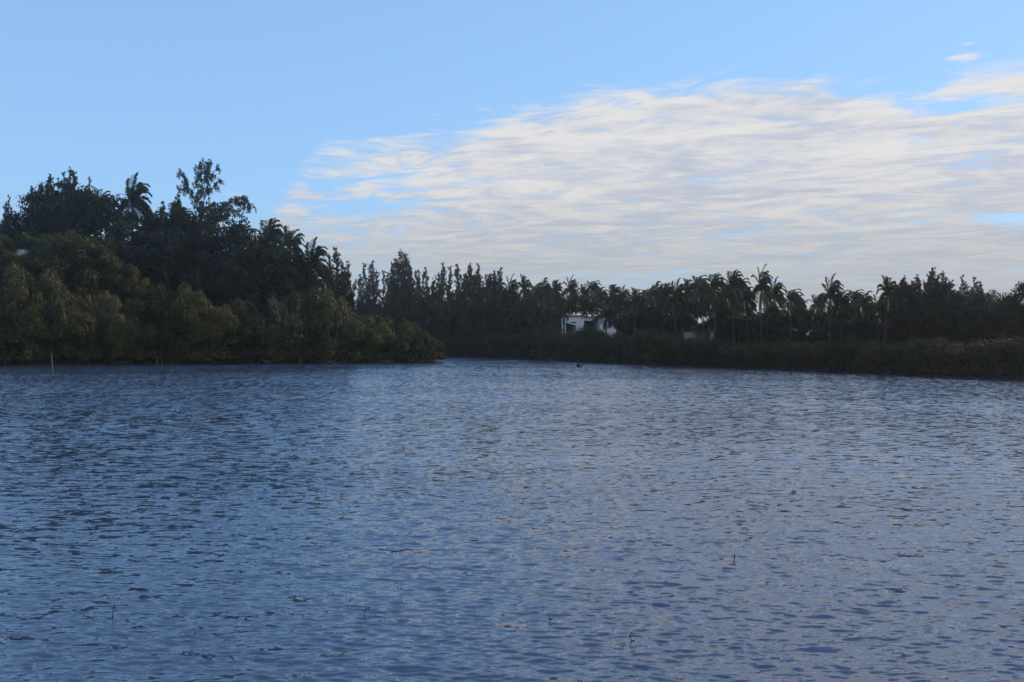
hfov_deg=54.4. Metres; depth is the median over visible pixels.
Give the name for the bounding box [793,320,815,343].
leafy tree
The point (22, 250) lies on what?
hillside hut
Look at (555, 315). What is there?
coconut palm
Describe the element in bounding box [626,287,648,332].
coconut palm
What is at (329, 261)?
casuarina tree
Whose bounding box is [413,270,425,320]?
casuarina tree
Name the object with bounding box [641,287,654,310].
coconut palm
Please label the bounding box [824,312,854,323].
coconut palm
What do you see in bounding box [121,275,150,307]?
leafy tree
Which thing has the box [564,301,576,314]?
coconut palm
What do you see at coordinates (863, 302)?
coconut palm
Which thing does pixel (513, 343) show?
mangrove tree
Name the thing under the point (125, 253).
leafy tree
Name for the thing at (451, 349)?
mangrove tree
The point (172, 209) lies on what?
coconut palm
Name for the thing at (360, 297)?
casuarina tree
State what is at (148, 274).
leafy tree
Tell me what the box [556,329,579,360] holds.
mangrove tree
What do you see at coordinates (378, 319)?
mangrove tree
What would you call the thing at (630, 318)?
coconut palm
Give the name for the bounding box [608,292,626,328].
coconut palm
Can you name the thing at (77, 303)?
mangrove tree
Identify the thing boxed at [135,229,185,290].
leafy tree
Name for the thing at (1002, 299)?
leafy tree
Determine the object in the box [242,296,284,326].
mangrove tree
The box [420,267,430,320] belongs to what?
casuarina tree
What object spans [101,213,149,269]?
leafy tree
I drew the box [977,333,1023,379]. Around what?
mangrove tree
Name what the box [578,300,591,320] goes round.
coconut palm
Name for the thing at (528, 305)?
coconut palm
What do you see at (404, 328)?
mangrove tree
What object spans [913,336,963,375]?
mangrove tree
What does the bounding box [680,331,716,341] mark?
white building
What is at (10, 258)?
leafy tree
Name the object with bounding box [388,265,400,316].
casuarina tree
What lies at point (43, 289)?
mangrove tree
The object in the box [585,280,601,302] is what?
coconut palm
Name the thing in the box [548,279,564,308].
coconut palm
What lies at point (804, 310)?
coconut palm
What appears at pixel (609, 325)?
coconut palm
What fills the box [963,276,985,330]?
casuarina tree
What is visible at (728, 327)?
coconut palm
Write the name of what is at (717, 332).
leafy tree
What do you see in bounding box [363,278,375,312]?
casuarina tree
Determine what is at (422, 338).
mangrove tree
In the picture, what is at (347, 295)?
casuarina tree
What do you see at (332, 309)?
mangrove tree
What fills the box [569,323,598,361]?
mangrove tree
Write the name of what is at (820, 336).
leafy tree
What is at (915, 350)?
mangrove tree
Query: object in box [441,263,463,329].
casuarina tree
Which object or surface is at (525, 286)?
coconut palm
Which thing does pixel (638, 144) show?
sky
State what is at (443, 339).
mangrove tree
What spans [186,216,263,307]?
leafy tree
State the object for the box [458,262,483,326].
casuarina tree
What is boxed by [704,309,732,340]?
coconut palm
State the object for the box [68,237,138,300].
leafy tree
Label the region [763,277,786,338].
coconut palm
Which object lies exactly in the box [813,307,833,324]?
coconut palm
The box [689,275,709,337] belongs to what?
coconut palm
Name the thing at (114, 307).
mangrove tree
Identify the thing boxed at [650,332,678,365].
mangrove tree
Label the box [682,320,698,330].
leafy tree
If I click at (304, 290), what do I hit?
leafy tree
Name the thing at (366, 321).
mangrove tree
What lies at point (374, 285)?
casuarina tree
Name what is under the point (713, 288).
coconut palm
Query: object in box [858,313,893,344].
leafy tree
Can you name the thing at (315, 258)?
coconut palm
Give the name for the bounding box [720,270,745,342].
coconut palm
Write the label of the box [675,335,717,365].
mangrove tree
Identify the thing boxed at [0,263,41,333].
mangrove tree
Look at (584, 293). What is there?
coconut palm
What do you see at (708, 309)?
coconut palm
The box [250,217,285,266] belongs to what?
coconut palm
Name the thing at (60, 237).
leafy tree
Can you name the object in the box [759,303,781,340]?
coconut palm
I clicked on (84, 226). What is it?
casuarina tree
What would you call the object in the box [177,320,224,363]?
mangrove tree
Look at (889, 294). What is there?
coconut palm
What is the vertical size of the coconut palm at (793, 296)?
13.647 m
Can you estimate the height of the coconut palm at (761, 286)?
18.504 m
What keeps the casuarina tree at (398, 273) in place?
on the ground
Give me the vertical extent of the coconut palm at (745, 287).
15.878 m
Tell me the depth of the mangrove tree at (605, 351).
202.79 m
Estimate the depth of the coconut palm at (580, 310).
251.33 m
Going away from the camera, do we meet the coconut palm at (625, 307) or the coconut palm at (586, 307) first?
the coconut palm at (625, 307)
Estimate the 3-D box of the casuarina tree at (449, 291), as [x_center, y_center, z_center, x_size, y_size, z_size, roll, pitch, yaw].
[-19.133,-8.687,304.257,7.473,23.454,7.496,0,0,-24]
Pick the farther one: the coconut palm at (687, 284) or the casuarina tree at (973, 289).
the coconut palm at (687, 284)
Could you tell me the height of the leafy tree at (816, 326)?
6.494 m
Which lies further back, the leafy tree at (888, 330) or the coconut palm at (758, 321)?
the coconut palm at (758, 321)
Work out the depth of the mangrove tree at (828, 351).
150.63 m
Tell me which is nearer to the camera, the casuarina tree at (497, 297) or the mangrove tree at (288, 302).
the mangrove tree at (288, 302)
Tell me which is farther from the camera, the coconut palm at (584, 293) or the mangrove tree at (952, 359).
the coconut palm at (584, 293)
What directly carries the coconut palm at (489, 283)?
on the ground
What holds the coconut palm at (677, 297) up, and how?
on the ground
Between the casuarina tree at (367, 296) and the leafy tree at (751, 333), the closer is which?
the leafy tree at (751, 333)
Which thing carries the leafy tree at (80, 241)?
on the ground
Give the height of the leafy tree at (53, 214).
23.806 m
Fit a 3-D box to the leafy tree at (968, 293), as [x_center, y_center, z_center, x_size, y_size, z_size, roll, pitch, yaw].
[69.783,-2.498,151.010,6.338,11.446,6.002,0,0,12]
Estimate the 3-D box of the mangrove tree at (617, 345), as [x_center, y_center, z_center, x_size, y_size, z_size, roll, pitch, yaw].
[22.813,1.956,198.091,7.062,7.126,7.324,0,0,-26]
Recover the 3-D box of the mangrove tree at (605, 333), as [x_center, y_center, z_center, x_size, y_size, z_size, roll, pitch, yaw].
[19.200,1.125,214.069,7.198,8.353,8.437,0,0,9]
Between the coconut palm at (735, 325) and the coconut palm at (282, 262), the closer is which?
the coconut palm at (735, 325)
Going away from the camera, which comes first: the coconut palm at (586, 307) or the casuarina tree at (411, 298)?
the coconut palm at (586, 307)
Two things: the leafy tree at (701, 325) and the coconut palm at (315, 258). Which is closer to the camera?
the leafy tree at (701, 325)
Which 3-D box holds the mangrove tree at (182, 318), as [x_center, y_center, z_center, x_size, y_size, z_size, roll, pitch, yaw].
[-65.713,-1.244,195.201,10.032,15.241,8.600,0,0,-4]
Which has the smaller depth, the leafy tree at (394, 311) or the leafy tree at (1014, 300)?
the leafy tree at (1014, 300)
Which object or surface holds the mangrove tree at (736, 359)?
on the ground
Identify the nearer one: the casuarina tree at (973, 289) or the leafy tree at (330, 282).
the casuarina tree at (973, 289)
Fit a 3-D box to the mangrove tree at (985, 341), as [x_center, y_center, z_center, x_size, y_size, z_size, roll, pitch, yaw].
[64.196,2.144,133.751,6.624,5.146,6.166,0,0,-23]
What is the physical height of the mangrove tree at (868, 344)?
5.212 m
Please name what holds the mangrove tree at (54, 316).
on the ground
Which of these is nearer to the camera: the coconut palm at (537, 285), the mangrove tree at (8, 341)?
the mangrove tree at (8, 341)
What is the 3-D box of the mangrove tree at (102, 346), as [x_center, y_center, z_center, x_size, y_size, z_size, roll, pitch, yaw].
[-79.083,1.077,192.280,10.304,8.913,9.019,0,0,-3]
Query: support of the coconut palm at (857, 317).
on the ground
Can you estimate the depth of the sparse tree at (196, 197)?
234.62 m
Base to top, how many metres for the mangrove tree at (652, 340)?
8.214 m
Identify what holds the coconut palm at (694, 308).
on the ground
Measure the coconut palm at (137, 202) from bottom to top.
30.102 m
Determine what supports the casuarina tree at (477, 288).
on the ground
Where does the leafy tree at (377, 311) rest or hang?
on the ground
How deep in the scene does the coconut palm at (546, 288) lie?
240.35 m
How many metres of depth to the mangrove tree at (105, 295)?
195.62 m
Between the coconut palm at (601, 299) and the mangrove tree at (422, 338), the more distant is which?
the coconut palm at (601, 299)
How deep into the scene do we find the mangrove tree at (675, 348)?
181.72 m
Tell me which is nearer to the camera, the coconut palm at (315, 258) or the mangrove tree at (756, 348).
the mangrove tree at (756, 348)
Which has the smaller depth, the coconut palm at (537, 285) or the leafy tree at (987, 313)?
the leafy tree at (987, 313)
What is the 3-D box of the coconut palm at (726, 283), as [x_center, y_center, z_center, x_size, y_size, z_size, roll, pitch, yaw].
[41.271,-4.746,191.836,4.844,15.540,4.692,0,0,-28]
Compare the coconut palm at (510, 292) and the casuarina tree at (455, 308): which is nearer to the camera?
the coconut palm at (510, 292)
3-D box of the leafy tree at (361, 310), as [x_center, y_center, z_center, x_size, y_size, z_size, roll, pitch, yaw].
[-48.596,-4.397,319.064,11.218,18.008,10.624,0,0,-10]
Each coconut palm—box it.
[85,189,114,240]
[113,172,152,236]
[159,202,192,254]
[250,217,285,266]
[262,244,302,294]
[274,225,307,293]
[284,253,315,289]
[296,236,332,291]
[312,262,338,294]
[480,272,496,333]
[501,273,519,305]
[515,296,527,306]
[516,274,532,304]
[527,291,541,309]
[528,283,544,312]
[536,277,553,325]
[547,309,568,327]
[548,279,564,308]
[549,305,568,327]
[561,275,579,314]
[563,297,579,314]
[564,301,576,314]
[574,302,593,320]
[576,284,590,314]
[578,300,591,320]
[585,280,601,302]
[586,294,598,314]
[587,301,599,315]
[590,286,608,312]
[591,301,619,329]
[604,284,619,306]
[606,310,624,331]
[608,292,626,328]
[613,311,629,333]
[614,285,629,305]
[619,293,639,312]
[622,311,643,332]
[624,308,647,334]
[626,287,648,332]
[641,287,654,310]
[646,281,666,309]
[654,283,674,328]
[665,277,690,336]
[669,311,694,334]
[683,278,695,304]
[685,298,708,320]
[685,301,707,330]
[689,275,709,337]
[691,278,713,338]
[701,293,721,330]
[702,272,725,339]
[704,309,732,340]
[715,280,734,310]
[718,312,745,341]
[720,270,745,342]
[723,317,744,341]
[724,306,745,317]
[731,314,757,342]
[732,278,751,342]
[735,286,756,342]
[736,311,760,342]
[743,316,769,342]
[749,263,774,343]
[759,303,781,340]
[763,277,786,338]
[779,307,804,323]
[781,289,803,340]
[787,294,807,324]
[793,309,815,328]
[806,294,828,341]
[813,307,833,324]
[818,273,844,341]
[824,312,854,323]
[825,307,850,322]
[829,288,853,341]
[846,289,864,322]
[846,303,868,322]
[854,290,874,338]
[864,292,895,342]
[876,275,901,345]
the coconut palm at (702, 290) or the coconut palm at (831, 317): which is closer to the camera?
the coconut palm at (831, 317)
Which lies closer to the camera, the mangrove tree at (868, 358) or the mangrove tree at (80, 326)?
the mangrove tree at (868, 358)
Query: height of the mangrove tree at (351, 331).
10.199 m
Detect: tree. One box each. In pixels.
[0,194,16,274]
[0,211,32,247]
[0,233,15,266]
[0,251,23,286]
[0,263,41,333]
[0,288,23,338]
[0,305,54,363]
[0,327,29,364]
[10,232,39,252]
[14,181,61,236]
[16,248,51,291]
[17,185,109,248]
[21,186,47,246]
[21,267,70,344]
[27,232,80,286]
[31,300,76,365]
[33,173,65,249]
[44,166,93,235]
[45,285,94,340]
[47,229,115,299]
[48,230,77,252]
[51,304,100,364]
[64,190,111,246]
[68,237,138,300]
[75,176,99,246]
[80,289,112,328]
[81,193,140,247]
[82,324,129,364]
[90,289,119,361]
[97,295,136,327]
[98,259,140,304]
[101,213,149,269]
[101,313,148,364]
[113,245,138,267]
[119,207,171,282]
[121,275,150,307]
[122,244,153,281]
[122,298,160,333]
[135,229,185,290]
[136,209,214,287]
[141,283,163,308]
[142,285,180,340]
[153,296,201,363]
[155,201,168,282]
[165,281,211,343]
[166,208,216,291]
[168,185,192,294]
[176,157,256,240]
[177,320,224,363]
[182,201,257,306]
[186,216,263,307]
[199,260,246,308]
[199,299,227,344]
[204,303,243,361]
[213,237,281,302]
[226,298,253,338]
[228,311,277,362]
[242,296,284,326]
[244,243,294,320]
[258,316,297,363]
[266,269,322,308]
[266,290,309,360]
[273,291,308,357]
[281,316,325,363]
[288,281,343,305]
[294,289,324,358]
[308,287,354,360]
[308,316,347,363]
[326,254,334,298]
[330,247,345,304]
[332,319,372,363]
[338,261,364,320]
[338,307,374,360]
[353,300,375,317]
[354,314,390,360]
[355,274,367,311]
[355,322,398,362]
[357,260,382,310]
[360,301,400,331]
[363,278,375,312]
[376,270,392,316]
[380,331,424,361]
[382,316,412,360]
[383,307,401,332]
[385,248,414,313]
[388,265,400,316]
[394,305,428,329]
[395,261,423,331]
[397,321,427,360]
[397,331,438,362]
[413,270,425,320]
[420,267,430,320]
[421,278,444,338]
[421,337,446,362]
[429,262,454,329]
[435,333,453,354]
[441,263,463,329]
[442,275,453,312]
[442,293,463,354]
[444,334,459,355]
[450,275,471,309]
[454,335,473,356]
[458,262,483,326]
[460,263,484,335]
[467,332,486,356]
[479,332,502,357]
[483,267,511,335]
[489,333,510,357]
[502,332,521,358]
[515,327,539,358]
[540,328,567,360]
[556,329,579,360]
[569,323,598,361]
[582,331,609,361]
[585,327,610,355]
[594,332,626,362]
[608,333,639,363]
[611,314,635,333]
[620,328,650,364]
[634,328,669,364]
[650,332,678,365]
[663,337,696,364]
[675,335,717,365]
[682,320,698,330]
[690,321,712,330]
[690,339,726,366]
[695,319,709,330]
[704,316,717,330]
[711,318,726,340]
[725,344,763,368]
[730,328,744,345]
[736,339,783,368]
[744,319,767,344]
[744,323,769,343]
[775,326,799,344]
[779,342,813,369]
[791,328,807,342]
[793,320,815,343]
[797,340,834,370]
[805,321,828,342]
[808,323,835,343]
[815,339,848,371]
[834,337,873,371]
[850,339,881,357]
[854,340,893,373]
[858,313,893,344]
[860,321,886,340]
[874,343,914,374]
[879,311,904,343]
[880,275,918,343]
[884,279,924,306]
[891,337,917,347]
[895,336,932,374]
[907,274,927,303]
[910,285,959,332]
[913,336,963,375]
[919,270,956,342]
[922,267,935,292]
[932,342,974,376]
[949,291,964,303]
[955,287,990,305]
[955,338,980,349]
[956,340,1009,377]
[957,274,969,297]
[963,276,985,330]
[969,289,1004,306]
[975,301,1013,339]
[976,338,996,346]
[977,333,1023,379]
[980,301,1013,326]
[997,292,1008,303]
[998,340,1023,379]
[1003,281,1023,335]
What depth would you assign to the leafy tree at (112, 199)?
223.80 m
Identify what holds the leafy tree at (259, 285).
on the ground
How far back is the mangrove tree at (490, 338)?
259.89 m
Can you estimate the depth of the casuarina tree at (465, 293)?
289.52 m
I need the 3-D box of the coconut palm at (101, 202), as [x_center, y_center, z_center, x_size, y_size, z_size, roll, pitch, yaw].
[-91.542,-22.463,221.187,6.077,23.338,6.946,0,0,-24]
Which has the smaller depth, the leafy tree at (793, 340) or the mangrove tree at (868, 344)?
the mangrove tree at (868, 344)
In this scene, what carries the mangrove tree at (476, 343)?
on the ground
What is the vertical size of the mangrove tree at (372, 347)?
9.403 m
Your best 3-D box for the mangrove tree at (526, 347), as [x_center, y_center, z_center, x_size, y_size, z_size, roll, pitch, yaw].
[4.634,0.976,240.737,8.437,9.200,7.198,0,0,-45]
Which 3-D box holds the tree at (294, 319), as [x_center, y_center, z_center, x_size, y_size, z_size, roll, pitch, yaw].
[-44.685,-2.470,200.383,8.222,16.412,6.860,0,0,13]
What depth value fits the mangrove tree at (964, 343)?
135.92 m
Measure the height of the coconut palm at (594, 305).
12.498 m
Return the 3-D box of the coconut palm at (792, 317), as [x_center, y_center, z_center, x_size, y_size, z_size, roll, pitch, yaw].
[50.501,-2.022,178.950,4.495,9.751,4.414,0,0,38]
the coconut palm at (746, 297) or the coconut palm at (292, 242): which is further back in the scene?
the coconut palm at (292, 242)
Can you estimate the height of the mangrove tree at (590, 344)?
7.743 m
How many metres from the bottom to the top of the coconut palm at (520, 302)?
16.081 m
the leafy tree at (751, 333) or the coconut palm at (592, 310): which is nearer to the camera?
the leafy tree at (751, 333)
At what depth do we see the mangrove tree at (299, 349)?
197.49 m
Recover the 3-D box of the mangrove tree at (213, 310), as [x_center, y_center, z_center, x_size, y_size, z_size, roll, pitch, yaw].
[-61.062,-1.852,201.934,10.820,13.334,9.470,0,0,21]
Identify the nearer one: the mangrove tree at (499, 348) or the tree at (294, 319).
the tree at (294, 319)
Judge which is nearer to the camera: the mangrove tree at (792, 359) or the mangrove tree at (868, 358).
the mangrove tree at (868, 358)
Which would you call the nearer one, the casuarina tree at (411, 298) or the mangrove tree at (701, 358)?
the mangrove tree at (701, 358)
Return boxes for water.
[0,356,1023,681]
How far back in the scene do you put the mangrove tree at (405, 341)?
203.22 m
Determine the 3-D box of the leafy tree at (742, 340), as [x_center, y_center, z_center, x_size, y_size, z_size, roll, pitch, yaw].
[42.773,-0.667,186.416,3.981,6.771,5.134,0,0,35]
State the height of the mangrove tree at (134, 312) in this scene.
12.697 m
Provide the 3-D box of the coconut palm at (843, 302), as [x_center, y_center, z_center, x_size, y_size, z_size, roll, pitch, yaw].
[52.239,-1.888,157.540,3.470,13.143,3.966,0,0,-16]
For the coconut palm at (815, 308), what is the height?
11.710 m
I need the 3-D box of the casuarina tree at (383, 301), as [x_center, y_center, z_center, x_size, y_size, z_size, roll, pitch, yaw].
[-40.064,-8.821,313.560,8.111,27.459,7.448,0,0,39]
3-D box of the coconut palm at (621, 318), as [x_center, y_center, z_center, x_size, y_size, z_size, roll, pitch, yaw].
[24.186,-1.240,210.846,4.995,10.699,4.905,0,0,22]
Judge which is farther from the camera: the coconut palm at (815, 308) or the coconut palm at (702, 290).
the coconut palm at (702, 290)
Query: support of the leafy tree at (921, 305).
on the ground
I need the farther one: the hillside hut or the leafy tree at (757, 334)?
the hillside hut
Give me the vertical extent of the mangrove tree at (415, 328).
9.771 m
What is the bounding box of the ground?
[0,283,1023,379]
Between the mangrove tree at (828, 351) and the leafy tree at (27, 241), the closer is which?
the mangrove tree at (828, 351)
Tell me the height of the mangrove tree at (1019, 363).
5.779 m
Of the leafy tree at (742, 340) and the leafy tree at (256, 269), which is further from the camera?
the leafy tree at (256, 269)
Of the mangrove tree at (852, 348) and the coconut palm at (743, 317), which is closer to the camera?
the mangrove tree at (852, 348)
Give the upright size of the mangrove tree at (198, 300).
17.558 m
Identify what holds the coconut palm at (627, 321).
on the ground
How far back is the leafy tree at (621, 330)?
211.40 m
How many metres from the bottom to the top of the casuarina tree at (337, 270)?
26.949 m
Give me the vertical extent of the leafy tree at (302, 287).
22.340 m
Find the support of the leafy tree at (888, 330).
on the ground
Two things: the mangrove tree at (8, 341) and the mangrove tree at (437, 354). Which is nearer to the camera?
the mangrove tree at (8, 341)
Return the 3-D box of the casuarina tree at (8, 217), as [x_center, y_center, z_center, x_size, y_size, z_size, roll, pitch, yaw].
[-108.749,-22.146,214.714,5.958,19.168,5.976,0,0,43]
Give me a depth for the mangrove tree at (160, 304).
198.11 m
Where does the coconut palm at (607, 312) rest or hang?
on the ground
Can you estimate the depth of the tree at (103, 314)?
193.06 m
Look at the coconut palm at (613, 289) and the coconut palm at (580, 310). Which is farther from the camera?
the coconut palm at (580, 310)
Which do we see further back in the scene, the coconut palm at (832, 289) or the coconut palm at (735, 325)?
the coconut palm at (735, 325)
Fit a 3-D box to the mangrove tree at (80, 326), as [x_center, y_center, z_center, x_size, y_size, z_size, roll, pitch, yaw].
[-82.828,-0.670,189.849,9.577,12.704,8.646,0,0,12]
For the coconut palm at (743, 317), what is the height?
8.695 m
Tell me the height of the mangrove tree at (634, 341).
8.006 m
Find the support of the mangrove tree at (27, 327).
on the ground
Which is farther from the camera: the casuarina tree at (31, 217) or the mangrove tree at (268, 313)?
the casuarina tree at (31, 217)
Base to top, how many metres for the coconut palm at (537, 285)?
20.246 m
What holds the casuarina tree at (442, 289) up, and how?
on the ground
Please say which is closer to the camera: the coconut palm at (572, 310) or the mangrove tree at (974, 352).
the mangrove tree at (974, 352)
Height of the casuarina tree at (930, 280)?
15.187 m
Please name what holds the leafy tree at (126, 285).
on the ground
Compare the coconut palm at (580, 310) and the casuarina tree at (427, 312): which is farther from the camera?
the casuarina tree at (427, 312)
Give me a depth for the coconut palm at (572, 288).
253.75 m
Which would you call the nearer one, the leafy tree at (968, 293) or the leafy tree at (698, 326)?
the leafy tree at (968, 293)
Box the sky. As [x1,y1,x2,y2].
[0,0,1023,333]
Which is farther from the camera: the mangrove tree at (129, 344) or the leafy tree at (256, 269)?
the leafy tree at (256, 269)
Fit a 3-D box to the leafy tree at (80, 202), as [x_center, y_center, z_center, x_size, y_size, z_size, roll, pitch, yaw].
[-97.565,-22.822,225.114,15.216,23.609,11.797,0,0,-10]
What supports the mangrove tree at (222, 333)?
on the ground
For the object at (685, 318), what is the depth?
194.78 m
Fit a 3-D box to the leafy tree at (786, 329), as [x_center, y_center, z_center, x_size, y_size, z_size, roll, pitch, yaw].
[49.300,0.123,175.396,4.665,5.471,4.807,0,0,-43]
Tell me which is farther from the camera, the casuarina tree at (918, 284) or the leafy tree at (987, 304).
the casuarina tree at (918, 284)
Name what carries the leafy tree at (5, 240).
on the ground
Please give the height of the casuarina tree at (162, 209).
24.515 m
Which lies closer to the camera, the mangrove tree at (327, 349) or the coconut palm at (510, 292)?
the mangrove tree at (327, 349)
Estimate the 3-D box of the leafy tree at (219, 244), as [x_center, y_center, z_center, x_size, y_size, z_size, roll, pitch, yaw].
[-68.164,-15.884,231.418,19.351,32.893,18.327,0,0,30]
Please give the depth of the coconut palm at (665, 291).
198.50 m
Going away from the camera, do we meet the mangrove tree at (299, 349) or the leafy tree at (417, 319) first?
the mangrove tree at (299, 349)
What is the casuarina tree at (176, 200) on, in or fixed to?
on the ground
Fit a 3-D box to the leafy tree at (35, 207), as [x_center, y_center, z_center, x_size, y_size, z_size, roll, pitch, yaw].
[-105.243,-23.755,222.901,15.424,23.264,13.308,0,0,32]
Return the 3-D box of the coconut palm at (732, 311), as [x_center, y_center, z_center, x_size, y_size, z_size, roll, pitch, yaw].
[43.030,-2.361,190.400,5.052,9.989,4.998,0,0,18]
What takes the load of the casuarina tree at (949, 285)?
on the ground
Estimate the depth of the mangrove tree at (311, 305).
203.57 m
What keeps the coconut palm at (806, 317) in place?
on the ground
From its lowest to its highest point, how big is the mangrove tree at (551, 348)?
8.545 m
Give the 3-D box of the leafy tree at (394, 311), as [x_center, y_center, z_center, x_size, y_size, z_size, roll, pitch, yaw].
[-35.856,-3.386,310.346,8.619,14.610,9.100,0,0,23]
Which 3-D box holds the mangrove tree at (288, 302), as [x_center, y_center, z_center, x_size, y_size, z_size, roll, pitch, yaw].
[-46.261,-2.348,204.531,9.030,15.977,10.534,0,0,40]
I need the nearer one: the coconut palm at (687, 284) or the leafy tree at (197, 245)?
the coconut palm at (687, 284)
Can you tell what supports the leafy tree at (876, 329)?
on the ground
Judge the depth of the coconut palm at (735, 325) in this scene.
182.30 m
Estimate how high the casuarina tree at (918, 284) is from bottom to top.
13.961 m
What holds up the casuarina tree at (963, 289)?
on the ground
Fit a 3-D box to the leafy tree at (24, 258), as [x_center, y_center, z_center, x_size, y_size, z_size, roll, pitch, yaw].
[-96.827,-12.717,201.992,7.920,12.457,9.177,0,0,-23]
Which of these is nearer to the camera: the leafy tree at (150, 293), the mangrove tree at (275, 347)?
the mangrove tree at (275, 347)
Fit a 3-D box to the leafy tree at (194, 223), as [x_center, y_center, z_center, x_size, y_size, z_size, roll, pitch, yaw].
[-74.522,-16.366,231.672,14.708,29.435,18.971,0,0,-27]
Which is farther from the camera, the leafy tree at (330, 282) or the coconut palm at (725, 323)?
the leafy tree at (330, 282)
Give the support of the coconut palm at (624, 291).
on the ground
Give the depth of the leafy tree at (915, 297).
157.35 m
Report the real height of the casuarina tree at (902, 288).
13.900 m
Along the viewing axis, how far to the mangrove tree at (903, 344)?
144.75 m
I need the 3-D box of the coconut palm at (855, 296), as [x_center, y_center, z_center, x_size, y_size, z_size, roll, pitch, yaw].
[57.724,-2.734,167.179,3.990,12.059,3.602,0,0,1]
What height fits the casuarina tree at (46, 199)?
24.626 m
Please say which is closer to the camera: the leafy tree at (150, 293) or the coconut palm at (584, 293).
the leafy tree at (150, 293)
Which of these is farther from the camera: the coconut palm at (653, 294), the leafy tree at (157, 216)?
the leafy tree at (157, 216)
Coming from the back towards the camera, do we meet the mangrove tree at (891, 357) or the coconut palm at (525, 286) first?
the coconut palm at (525, 286)
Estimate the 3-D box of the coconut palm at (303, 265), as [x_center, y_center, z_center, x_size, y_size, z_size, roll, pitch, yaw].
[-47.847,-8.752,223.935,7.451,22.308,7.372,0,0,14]
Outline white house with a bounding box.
[561,315,615,335]
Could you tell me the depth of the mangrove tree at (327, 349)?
199.21 m
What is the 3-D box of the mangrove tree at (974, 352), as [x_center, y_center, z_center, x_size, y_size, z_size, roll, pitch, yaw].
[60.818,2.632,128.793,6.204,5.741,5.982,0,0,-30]
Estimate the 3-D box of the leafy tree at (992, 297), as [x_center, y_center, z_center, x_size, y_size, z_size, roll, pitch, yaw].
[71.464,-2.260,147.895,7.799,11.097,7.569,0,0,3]
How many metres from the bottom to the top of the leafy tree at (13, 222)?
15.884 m
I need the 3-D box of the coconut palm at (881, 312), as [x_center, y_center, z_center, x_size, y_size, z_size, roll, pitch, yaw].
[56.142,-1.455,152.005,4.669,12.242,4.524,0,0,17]
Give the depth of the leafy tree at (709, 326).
204.29 m
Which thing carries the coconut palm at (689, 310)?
on the ground
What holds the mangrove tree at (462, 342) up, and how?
on the ground
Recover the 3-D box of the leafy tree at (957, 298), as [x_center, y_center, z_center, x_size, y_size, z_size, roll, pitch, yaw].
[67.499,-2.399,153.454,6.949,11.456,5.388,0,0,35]
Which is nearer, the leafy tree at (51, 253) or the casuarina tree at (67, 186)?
the leafy tree at (51, 253)
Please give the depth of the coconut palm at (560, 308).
241.16 m
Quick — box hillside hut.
[12,248,29,255]
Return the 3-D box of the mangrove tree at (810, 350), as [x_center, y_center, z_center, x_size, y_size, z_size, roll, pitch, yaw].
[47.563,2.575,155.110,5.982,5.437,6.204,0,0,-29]
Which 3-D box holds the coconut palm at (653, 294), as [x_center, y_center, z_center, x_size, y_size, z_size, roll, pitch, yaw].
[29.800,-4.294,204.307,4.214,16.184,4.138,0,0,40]
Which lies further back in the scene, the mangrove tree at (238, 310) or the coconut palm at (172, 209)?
the coconut palm at (172, 209)
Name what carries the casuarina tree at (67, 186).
on the ground
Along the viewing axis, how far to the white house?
236.41 m
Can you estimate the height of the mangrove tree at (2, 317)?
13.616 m
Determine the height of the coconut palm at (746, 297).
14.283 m

